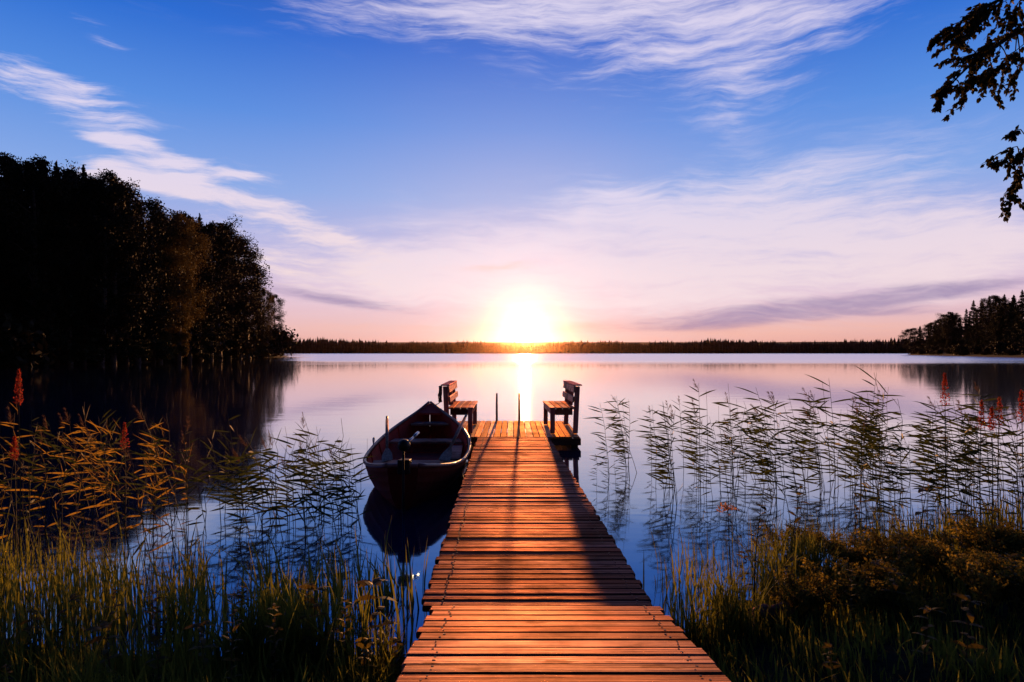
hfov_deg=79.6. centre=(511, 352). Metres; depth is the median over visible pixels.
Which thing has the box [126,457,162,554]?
reed
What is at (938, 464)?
reed
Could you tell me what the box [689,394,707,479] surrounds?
reed
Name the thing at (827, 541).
shrub
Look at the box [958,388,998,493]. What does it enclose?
reed
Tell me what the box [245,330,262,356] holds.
shore bush
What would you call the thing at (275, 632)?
leafy plant
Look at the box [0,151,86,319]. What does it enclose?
birch tree
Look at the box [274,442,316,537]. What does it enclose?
reed
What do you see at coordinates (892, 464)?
reed
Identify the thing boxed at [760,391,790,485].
reed
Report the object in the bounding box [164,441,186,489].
reed
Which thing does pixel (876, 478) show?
reed
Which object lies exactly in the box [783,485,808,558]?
leafy plant
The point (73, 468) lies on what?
reed
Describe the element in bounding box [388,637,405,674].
leafy plant
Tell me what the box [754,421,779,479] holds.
reed
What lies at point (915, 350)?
shore bush
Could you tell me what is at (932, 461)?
reed
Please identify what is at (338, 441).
reed
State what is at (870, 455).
reed
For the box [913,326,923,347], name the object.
spruce tree
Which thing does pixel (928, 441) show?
reed
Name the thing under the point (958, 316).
birch tree
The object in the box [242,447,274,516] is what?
reed
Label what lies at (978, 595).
shrub
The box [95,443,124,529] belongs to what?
reed
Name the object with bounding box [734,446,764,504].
reed
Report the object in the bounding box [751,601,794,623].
driftwood log
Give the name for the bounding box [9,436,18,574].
dock plant
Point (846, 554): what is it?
shrub
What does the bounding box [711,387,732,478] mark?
reed
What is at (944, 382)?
dock plant
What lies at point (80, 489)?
reed
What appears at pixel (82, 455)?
reed
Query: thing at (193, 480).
reed
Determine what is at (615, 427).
reed
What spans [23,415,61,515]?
reed
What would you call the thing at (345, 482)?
reed
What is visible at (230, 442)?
reed
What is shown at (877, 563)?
leafy plant
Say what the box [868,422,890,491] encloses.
reed
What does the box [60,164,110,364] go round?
spruce tree
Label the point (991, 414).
dock plant
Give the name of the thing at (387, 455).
oar
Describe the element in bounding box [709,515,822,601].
grass tuft
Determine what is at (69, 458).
reed
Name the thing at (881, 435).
reed
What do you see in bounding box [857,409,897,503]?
reed
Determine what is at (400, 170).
sky
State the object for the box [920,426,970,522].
reed
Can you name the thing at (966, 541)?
shrub
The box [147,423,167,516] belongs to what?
reed
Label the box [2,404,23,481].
reed
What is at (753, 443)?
reed
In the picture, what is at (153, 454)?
reed
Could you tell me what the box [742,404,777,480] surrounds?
reed
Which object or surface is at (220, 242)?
birch tree
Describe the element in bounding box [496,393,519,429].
swim ladder
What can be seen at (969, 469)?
reed
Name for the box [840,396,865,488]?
reed
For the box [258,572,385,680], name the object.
grass tuft
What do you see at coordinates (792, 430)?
reed
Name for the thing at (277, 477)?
reed
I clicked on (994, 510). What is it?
leafy plant
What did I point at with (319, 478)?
reed
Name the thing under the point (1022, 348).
shore bush
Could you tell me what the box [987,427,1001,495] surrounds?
reed
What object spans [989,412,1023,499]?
reed
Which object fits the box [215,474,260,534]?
reed
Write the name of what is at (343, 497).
reed
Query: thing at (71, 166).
birch tree
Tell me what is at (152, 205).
birch tree
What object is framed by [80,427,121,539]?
reed
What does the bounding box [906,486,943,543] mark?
leafy plant
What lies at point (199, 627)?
leafy plant
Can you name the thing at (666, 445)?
reed
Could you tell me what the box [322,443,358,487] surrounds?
reed
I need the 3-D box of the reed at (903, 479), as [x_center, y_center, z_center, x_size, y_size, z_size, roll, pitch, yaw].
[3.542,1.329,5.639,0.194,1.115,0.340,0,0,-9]
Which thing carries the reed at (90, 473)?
in the water
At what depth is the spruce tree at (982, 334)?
248.29 m
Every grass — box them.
[0,603,407,681]
[675,528,1023,681]
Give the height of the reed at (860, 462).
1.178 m
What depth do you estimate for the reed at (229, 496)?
5.12 m
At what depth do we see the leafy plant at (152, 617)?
2.86 m
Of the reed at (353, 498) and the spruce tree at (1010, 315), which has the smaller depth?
the reed at (353, 498)
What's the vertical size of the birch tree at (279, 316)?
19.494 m
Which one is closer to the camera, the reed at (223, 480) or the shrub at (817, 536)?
the shrub at (817, 536)
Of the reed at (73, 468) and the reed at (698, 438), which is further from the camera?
the reed at (698, 438)
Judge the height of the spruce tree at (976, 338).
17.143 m
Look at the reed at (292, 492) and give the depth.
5.43 m
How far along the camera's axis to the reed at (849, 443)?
6.86 m
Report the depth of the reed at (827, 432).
7.19 m
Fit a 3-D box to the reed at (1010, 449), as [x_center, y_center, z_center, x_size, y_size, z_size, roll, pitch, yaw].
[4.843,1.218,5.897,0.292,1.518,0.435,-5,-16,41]
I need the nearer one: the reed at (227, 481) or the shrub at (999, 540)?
the shrub at (999, 540)
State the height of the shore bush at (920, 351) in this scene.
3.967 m
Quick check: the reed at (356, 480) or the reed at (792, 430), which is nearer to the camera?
the reed at (356, 480)
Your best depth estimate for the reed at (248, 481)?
5.54 m
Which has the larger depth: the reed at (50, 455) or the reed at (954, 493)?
the reed at (50, 455)
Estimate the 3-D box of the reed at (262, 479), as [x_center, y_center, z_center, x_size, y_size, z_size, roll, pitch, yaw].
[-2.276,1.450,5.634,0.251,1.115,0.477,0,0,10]
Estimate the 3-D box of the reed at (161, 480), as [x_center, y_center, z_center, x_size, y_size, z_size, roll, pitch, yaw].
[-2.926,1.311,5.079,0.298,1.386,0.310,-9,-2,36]
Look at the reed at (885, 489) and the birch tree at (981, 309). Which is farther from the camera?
the birch tree at (981, 309)
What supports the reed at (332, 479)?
in the water
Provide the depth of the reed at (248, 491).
5.44 m
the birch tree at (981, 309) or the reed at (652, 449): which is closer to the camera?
the reed at (652, 449)
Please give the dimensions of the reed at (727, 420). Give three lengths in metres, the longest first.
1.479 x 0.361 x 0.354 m
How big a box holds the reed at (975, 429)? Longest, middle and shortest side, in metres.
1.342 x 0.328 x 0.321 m
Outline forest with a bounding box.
[285,336,958,352]
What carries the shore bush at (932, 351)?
on the ground at (921, 672)
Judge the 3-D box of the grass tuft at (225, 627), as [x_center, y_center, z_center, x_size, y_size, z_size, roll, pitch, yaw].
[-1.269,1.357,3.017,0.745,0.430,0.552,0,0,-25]
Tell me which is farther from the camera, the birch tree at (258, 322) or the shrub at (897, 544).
the birch tree at (258, 322)
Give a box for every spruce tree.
[18,168,71,364]
[25,160,92,364]
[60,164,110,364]
[107,199,152,363]
[140,213,179,362]
[182,213,224,360]
[250,291,271,357]
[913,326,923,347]
[925,324,929,348]
[928,324,933,345]
[938,318,948,351]
[953,317,963,347]
[958,309,969,345]
[960,300,978,347]
[967,301,985,348]
[970,312,981,347]
[979,296,992,346]
[986,301,994,346]
[988,299,1006,344]
[988,300,996,346]
[993,294,1009,342]
[1000,295,1020,344]
[1004,290,1023,344]
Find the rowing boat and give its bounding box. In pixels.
[363,401,470,509]
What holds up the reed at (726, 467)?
in the water
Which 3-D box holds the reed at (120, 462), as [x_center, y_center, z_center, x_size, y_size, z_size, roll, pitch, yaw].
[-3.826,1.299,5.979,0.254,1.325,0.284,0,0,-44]
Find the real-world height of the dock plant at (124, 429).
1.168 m
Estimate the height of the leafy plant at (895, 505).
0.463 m
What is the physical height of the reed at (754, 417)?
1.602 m
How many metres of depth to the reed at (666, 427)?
8.16 m
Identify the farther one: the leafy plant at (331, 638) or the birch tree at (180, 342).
the birch tree at (180, 342)
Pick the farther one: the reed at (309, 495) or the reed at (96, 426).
the reed at (96, 426)
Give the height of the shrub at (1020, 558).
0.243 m
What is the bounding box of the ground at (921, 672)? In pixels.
[1,342,1023,681]
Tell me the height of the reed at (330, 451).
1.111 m
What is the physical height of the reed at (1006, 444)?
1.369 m
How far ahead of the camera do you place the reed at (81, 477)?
5.74 m
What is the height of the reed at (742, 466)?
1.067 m
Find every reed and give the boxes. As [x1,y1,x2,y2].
[0,406,32,529]
[0,422,9,494]
[0,444,41,535]
[0,454,36,548]
[0,457,10,550]
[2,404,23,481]
[5,430,46,513]
[6,436,47,546]
[15,442,48,558]
[22,413,47,493]
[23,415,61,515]
[23,427,53,535]
[27,451,63,540]
[28,422,42,502]
[35,418,76,496]
[36,420,60,503]
[45,431,82,522]
[50,408,79,508]
[50,413,81,507]
[51,440,67,520]
[52,431,78,526]
[53,435,91,509]
[59,437,86,538]
[62,413,98,503]
[63,440,97,519]
[65,429,95,549]
[70,428,96,514]
[71,421,101,491]
[75,439,108,526]
[78,406,103,516]
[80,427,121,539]
[81,410,115,486]
[83,418,120,519]
[83,436,113,511]
[85,419,106,475]
[90,434,127,515]
[92,418,136,550]
[92,420,120,510]
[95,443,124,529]
[98,418,135,516]
[99,417,127,498]
[102,418,129,510]
[102,469,134,549]
[121,440,152,557]
[124,450,145,551]
[126,439,164,527]
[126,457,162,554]
[128,432,173,531]
[132,405,177,507]
[133,427,173,542]
[138,423,165,511]
[139,441,168,509]
[139,444,159,540]
[139,457,175,557]
[140,418,173,492]
[143,443,157,534]
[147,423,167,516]
[149,450,192,539]
[154,415,177,512]
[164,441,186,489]
[167,454,203,551]
[170,438,198,520]
[171,430,187,507]
[175,460,215,521]
[180,416,198,528]
[192,447,218,523]
[199,430,235,527]
[201,448,251,519]
[205,455,244,539]
[207,426,257,515]
[210,413,250,496]
[213,456,255,508]
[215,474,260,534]
[217,432,237,481]
[219,460,254,514]
[222,452,277,536]
[225,429,262,523]
[225,444,258,517]
[226,448,261,524]
[234,427,274,514]
[236,439,263,528]
[237,457,283,541]
[240,454,282,520]
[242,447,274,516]
[245,429,281,529]
[246,438,272,504]
[253,436,278,496]
[254,449,310,528]
[263,455,301,535]
[267,452,289,501]
[271,453,306,528]
[272,438,310,505]
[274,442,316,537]
[276,429,291,497]
[276,458,326,524]
[279,437,306,506]
[283,412,313,506]
[284,443,323,538]
[288,438,312,504]
[292,441,337,526]
[293,425,331,503]
[293,450,345,521]
[296,429,331,490]
[296,438,337,510]
[296,444,351,535]
[297,427,323,503]
[303,468,324,510]
[307,440,330,494]
[313,439,351,530]
[314,454,354,526]
[315,446,348,523]
[318,420,342,512]
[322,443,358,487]
[322,445,364,495]
[323,459,350,519]
[328,466,370,531]
[331,438,360,515]
[334,448,376,501]
[334,463,373,529]
[350,455,365,504]
[583,405,611,465]
[590,458,598,491]
[596,441,615,487]
[602,397,629,460]
[604,401,632,475]
[606,396,636,472]
[610,432,628,474]
[614,412,629,479]
[616,399,637,453]
[636,424,671,483]
[637,410,658,468]
[643,406,659,468]
[647,404,674,500]
[648,406,672,489]
[650,413,680,496]
[651,435,663,489]
[655,409,676,505]
[660,400,677,456]
[660,420,673,483]
[667,410,681,490]
[673,379,713,491]
[673,396,690,469]
[680,399,706,483]
[682,410,707,477]
[682,418,694,470]
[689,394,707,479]
[689,420,706,465]
[693,444,712,502]
[694,447,708,500]
[695,421,721,496]
[700,424,720,487]
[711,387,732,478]
[712,418,730,475]
[713,392,739,464]
[713,432,738,507]
[715,415,738,477]
[718,406,735,500]
[722,438,741,503]
[723,409,755,481]
[724,402,772,499]
[730,415,755,494]
[731,399,746,477]
[731,434,745,498]
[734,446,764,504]
[735,411,757,513]
[737,387,783,485]
[738,409,765,486]
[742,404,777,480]
[747,418,776,507]
[748,404,798,522]
[750,406,765,476]
[751,391,790,501]
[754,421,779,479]
[759,459,774,508]
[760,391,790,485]
[768,414,785,453]
[768,423,801,513]
[770,404,797,502]
[778,403,803,475]
[781,432,807,509]
[784,415,804,469]
[787,387,822,487]
[787,408,822,500]
[792,390,823,475]
[794,401,825,486]
[798,393,837,474]
[803,439,824,488]
[804,374,860,492]
[805,439,823,487]
[806,383,830,484]
[807,446,826,518]
[819,414,840,475]
[823,444,840,510]
[825,421,852,491]
[830,428,858,490]
[831,396,885,518]
[834,410,866,500]
[838,401,863,492]
[839,425,873,494]
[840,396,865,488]
[840,432,880,513]
[843,389,891,495]
[845,365,899,475]
[845,418,867,478]
[848,381,900,492]
[852,400,883,484]
[853,414,888,518]
[853,422,903,530]
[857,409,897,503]
[860,400,900,492]
[862,404,912,508]
[863,389,894,477]
[864,378,905,480]
[864,424,880,513]
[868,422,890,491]
[871,374,891,473]
[872,443,913,525]
[872,458,906,524]
[873,398,928,521]
[877,444,909,503]
[884,427,910,477]
[885,427,913,497]
[887,438,915,522]
[905,410,942,482]
[905,418,944,514]
[905,421,937,488]
[907,396,955,492]
[907,418,940,498]
[907,435,929,502]
[914,401,968,502]
[916,426,949,501]
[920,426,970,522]
[921,438,960,512]
[923,444,944,488]
[927,408,983,518]
[927,468,941,517]
[928,402,970,497]
[933,406,950,495]
[940,399,984,517]
[946,417,996,510]
[947,408,1010,521]
[948,410,986,517]
[948,422,985,507]
[950,418,978,503]
[950,438,964,476]
[952,381,992,490]
[954,432,994,514]
[955,421,974,518]
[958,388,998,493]
[959,396,1011,511]
[970,434,1001,510]
[971,406,1016,500]
[973,406,1003,496]
[983,439,1002,488]
[984,412,1023,502]
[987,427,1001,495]
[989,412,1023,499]
[993,436,1021,515]
[994,401,1020,500]
[999,409,1023,532]
[1010,442,1023,493]
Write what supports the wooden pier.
on the ground at (921, 672)
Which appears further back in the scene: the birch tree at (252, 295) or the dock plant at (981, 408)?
the birch tree at (252, 295)
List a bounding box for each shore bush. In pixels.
[0,306,60,366]
[0,309,43,364]
[22,330,61,365]
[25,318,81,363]
[31,326,64,360]
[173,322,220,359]
[223,329,252,358]
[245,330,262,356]
[250,329,267,356]
[253,328,273,357]
[263,326,288,355]
[271,323,300,356]
[272,330,288,356]
[280,327,301,354]
[911,347,924,353]
[917,348,925,353]
[922,343,942,353]
[926,346,936,354]
[933,347,943,354]
[943,348,951,353]
[948,342,971,354]
[968,345,987,354]
[978,346,990,354]
[987,338,1014,354]
[1000,343,1022,355]
[1011,341,1023,354]
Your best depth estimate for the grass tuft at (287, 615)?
2.98 m
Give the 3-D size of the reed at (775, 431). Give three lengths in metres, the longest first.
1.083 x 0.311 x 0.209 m
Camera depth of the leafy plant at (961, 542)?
4.37 m
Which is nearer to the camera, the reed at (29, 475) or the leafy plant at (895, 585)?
the leafy plant at (895, 585)
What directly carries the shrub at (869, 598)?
on the ground at (921, 672)
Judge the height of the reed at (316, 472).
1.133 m
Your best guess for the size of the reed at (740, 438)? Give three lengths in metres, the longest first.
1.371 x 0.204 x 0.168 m
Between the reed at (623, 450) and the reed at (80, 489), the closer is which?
the reed at (80, 489)
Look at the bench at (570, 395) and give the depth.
10.33 m
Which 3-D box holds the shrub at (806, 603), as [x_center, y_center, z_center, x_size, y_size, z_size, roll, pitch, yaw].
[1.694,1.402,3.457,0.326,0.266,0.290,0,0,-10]
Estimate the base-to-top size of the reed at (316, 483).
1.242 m
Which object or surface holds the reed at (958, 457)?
in the water
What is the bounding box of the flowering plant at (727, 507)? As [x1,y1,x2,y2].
[716,502,738,585]
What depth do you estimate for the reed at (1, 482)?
4.83 m
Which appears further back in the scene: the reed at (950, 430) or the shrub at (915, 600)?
the reed at (950, 430)
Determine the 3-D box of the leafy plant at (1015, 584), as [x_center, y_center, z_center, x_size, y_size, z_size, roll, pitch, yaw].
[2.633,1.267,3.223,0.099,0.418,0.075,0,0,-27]
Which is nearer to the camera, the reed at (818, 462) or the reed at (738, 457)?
the reed at (738, 457)
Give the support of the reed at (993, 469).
in the water
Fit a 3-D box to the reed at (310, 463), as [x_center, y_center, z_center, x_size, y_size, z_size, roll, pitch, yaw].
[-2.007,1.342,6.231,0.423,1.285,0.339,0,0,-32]
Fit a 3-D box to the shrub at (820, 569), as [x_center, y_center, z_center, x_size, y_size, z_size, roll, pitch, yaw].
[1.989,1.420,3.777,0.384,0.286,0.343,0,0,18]
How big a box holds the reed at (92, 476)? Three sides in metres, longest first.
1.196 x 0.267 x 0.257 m
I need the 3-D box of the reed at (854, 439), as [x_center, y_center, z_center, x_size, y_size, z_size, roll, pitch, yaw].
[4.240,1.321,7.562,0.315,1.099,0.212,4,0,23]
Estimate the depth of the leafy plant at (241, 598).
3.07 m
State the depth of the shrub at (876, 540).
4.07 m
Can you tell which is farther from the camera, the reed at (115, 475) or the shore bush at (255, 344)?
the shore bush at (255, 344)
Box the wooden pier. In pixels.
[396,421,730,681]
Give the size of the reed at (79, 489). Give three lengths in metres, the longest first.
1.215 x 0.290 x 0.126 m
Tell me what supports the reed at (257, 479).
in the water
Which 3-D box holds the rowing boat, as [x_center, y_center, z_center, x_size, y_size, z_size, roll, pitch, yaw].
[-1.172,1.281,8.263,1.302,0.898,4.416,0,0,0]
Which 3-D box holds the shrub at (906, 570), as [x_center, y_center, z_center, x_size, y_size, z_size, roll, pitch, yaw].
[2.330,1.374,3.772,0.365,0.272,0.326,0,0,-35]
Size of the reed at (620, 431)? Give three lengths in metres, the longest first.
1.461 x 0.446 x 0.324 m
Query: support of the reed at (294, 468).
in the water
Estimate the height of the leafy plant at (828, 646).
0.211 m
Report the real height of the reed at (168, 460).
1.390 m
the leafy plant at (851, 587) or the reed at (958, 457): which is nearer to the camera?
the leafy plant at (851, 587)
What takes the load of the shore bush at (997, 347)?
on the ground at (921, 672)
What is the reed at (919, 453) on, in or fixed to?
in the water
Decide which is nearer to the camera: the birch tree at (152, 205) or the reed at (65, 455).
the reed at (65, 455)
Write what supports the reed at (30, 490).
in the water
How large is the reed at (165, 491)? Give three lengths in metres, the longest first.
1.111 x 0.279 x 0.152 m
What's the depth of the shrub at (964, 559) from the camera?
3.82 m
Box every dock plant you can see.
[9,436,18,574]
[13,369,23,575]
[120,422,129,555]
[940,373,949,533]
[975,400,985,549]
[987,406,996,525]
[993,397,1003,524]
[1016,390,1023,536]
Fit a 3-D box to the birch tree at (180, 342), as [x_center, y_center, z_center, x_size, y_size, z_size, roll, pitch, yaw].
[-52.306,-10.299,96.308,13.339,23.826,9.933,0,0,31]
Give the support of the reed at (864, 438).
in the water
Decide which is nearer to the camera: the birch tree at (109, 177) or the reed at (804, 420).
the reed at (804, 420)
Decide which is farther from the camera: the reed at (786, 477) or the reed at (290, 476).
the reed at (786, 477)
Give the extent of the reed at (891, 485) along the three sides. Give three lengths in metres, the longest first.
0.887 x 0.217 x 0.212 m
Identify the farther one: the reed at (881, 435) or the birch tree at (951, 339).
the birch tree at (951, 339)
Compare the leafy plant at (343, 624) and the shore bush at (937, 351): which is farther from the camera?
the shore bush at (937, 351)
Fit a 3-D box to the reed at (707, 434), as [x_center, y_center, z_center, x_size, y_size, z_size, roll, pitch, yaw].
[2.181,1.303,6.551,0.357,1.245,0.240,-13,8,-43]
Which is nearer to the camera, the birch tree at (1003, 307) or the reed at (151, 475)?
the reed at (151, 475)
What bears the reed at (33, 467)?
in the water
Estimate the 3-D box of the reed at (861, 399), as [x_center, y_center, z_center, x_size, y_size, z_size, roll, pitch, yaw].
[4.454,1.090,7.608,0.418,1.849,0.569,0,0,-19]
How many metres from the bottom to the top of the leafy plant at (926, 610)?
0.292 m
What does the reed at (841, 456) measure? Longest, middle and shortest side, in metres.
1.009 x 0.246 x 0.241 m
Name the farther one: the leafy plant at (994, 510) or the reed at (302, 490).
the reed at (302, 490)
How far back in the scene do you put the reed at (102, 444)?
6.55 m
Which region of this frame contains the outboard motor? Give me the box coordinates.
[397,431,419,512]
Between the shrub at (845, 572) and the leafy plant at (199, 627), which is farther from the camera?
the shrub at (845, 572)
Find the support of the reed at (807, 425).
in the water
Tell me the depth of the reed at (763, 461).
6.10 m
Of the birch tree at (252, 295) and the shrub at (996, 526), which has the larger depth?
the birch tree at (252, 295)
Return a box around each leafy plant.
[18,609,44,654]
[56,593,82,654]
[83,622,123,680]
[94,588,123,675]
[141,589,164,662]
[156,617,171,643]
[184,620,219,678]
[222,591,244,681]
[233,585,249,618]
[265,603,283,681]
[296,583,329,667]
[299,589,313,660]
[321,626,340,673]
[332,597,352,671]
[352,637,374,681]
[353,577,398,653]
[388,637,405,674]
[736,551,748,579]
[745,504,766,602]
[782,556,801,589]
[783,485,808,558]
[822,642,840,681]
[845,493,863,550]
[845,569,856,628]
[861,559,886,608]
[881,567,906,622]
[883,504,900,552]
[891,518,908,571]
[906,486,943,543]
[912,605,944,664]
[950,593,987,672]
[951,512,978,553]
[981,509,1001,529]
[1004,553,1023,624]
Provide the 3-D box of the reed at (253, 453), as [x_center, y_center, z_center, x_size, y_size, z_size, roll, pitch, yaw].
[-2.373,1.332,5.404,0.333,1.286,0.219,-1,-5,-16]
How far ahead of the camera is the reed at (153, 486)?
5.11 m
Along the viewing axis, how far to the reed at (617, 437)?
7.67 m
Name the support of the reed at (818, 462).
in the water
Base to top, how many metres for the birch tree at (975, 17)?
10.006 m
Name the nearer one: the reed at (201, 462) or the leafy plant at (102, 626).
the leafy plant at (102, 626)
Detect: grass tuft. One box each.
[18,627,117,681]
[134,544,234,648]
[170,578,287,680]
[197,556,335,680]
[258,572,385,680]
[352,604,411,673]
[665,580,739,658]
[673,553,778,645]
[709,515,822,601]
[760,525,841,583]
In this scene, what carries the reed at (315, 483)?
in the water
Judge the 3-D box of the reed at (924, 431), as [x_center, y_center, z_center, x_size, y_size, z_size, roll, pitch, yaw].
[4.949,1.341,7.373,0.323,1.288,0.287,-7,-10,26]
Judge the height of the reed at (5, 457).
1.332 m
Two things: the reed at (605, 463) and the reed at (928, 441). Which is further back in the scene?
the reed at (605, 463)
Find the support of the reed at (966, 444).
in the water
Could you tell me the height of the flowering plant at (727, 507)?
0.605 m
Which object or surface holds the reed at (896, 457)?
in the water
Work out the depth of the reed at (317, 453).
6.36 m
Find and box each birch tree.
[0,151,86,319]
[0,154,91,340]
[10,159,94,289]
[17,168,118,364]
[55,172,173,363]
[70,168,163,363]
[74,177,147,279]
[95,195,195,362]
[137,209,202,361]
[140,210,217,361]
[162,211,228,360]
[176,215,254,359]
[202,220,250,359]
[206,226,272,358]
[222,246,265,358]
[236,263,274,357]
[260,288,275,341]
[265,294,286,356]
[897,328,921,353]
[915,322,934,345]
[926,0,1023,222]
[930,319,942,347]
[936,313,964,340]
[939,312,962,347]
[942,315,959,349]
[972,295,1014,342]
[991,302,1010,340]
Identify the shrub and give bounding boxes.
[759,523,817,562]
[768,564,834,619]
[779,575,843,621]
[790,525,843,557]
[801,555,866,600]
[816,535,855,568]
[824,530,879,569]
[825,552,907,613]
[838,573,912,622]
[850,522,928,576]
[858,549,919,587]
[880,531,927,568]
[882,579,951,627]
[889,529,945,573]
[910,524,956,552]
[916,539,979,586]
[939,548,1023,615]
[942,544,1005,589]
[944,512,1023,556]
[948,529,989,552]
[961,553,1023,614]
[975,518,1023,561]
[979,524,1023,558]
[984,557,1023,604]
[1004,547,1023,567]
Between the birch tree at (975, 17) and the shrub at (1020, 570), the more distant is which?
the birch tree at (975, 17)
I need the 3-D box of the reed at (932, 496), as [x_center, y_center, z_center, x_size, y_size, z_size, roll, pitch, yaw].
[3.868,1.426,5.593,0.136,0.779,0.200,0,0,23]
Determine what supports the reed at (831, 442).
in the water
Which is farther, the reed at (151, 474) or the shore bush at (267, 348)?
the shore bush at (267, 348)
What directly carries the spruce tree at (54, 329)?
on the ground at (921, 672)
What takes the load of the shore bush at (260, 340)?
on the ground at (921, 672)
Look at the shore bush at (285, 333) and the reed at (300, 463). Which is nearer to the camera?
the reed at (300, 463)
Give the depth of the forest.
747.13 m
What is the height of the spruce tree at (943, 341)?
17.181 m
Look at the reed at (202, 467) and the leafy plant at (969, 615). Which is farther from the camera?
the reed at (202, 467)
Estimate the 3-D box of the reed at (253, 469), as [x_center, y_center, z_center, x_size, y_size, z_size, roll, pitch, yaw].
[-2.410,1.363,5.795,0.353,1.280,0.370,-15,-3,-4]
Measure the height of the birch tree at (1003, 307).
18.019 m
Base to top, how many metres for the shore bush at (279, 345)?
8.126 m
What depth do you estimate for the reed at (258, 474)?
5.22 m
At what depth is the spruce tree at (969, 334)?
267.82 m
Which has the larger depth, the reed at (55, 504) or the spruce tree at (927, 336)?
the spruce tree at (927, 336)
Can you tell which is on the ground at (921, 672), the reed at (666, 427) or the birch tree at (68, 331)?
the birch tree at (68, 331)
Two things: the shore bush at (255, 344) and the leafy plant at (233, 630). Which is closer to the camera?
the leafy plant at (233, 630)
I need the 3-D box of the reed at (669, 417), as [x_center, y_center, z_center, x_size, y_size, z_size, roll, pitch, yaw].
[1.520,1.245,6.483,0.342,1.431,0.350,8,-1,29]
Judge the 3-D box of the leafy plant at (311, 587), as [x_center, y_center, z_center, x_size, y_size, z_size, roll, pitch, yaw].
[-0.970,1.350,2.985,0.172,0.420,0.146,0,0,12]
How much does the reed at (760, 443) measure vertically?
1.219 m
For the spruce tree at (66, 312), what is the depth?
72.71 m
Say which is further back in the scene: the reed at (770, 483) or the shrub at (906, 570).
the reed at (770, 483)
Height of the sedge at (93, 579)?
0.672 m
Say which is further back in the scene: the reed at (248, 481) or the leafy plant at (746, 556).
the reed at (248, 481)
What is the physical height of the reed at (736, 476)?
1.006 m
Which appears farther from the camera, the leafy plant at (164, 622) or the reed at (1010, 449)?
the reed at (1010, 449)
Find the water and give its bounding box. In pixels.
[0,353,1023,656]
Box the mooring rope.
[430,386,441,404]
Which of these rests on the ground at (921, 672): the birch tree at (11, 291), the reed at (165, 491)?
the birch tree at (11, 291)
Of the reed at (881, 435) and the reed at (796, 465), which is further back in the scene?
the reed at (881, 435)
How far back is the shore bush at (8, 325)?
63.16 m
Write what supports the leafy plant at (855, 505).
on the water
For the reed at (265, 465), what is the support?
in the water
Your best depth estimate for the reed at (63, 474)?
5.71 m
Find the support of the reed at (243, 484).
in the water
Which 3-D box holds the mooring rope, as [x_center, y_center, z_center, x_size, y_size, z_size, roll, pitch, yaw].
[-1.252,0.727,10.341,0.136,0.333,0.331,0,0,-34]
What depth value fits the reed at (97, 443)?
6.82 m
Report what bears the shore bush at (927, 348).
on the ground at (921, 672)
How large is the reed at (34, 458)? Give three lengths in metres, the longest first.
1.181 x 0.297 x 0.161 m
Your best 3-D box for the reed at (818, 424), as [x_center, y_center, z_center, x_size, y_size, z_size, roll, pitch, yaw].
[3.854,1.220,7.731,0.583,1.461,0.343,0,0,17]
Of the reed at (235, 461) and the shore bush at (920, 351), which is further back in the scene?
the shore bush at (920, 351)
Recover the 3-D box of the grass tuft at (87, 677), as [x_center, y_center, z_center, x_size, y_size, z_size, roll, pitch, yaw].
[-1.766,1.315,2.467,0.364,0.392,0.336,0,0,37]
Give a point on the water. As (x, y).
(358, 397)
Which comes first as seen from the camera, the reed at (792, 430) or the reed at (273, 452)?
the reed at (273, 452)
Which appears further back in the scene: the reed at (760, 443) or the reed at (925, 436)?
the reed at (760, 443)
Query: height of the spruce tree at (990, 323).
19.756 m
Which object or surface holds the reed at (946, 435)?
in the water
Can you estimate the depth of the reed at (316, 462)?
6.25 m
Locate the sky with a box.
[0,0,1023,341]
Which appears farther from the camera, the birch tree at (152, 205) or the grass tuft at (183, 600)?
the birch tree at (152, 205)
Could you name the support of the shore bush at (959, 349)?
on the ground at (921, 672)
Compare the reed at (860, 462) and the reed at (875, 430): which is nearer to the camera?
the reed at (860, 462)
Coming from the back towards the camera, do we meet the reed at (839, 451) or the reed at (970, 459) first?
the reed at (839, 451)
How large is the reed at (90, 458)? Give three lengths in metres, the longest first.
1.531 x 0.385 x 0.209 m
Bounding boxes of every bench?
[441,381,477,432]
[543,381,581,433]
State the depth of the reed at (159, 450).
6.55 m
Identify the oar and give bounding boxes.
[381,416,392,461]
[439,414,466,461]
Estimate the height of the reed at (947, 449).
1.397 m
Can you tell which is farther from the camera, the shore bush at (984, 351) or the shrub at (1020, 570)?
the shore bush at (984, 351)
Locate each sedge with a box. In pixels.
[0,506,429,672]
[643,482,1023,635]
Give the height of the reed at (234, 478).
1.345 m
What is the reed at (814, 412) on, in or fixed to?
in the water
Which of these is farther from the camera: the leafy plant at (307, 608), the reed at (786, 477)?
the reed at (786, 477)
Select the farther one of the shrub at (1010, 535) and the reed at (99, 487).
the reed at (99, 487)
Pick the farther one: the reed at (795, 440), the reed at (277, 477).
the reed at (795, 440)
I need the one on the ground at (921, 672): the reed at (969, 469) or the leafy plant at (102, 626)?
the leafy plant at (102, 626)
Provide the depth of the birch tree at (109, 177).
79.52 m
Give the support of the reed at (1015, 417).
in the water
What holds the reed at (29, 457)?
in the water

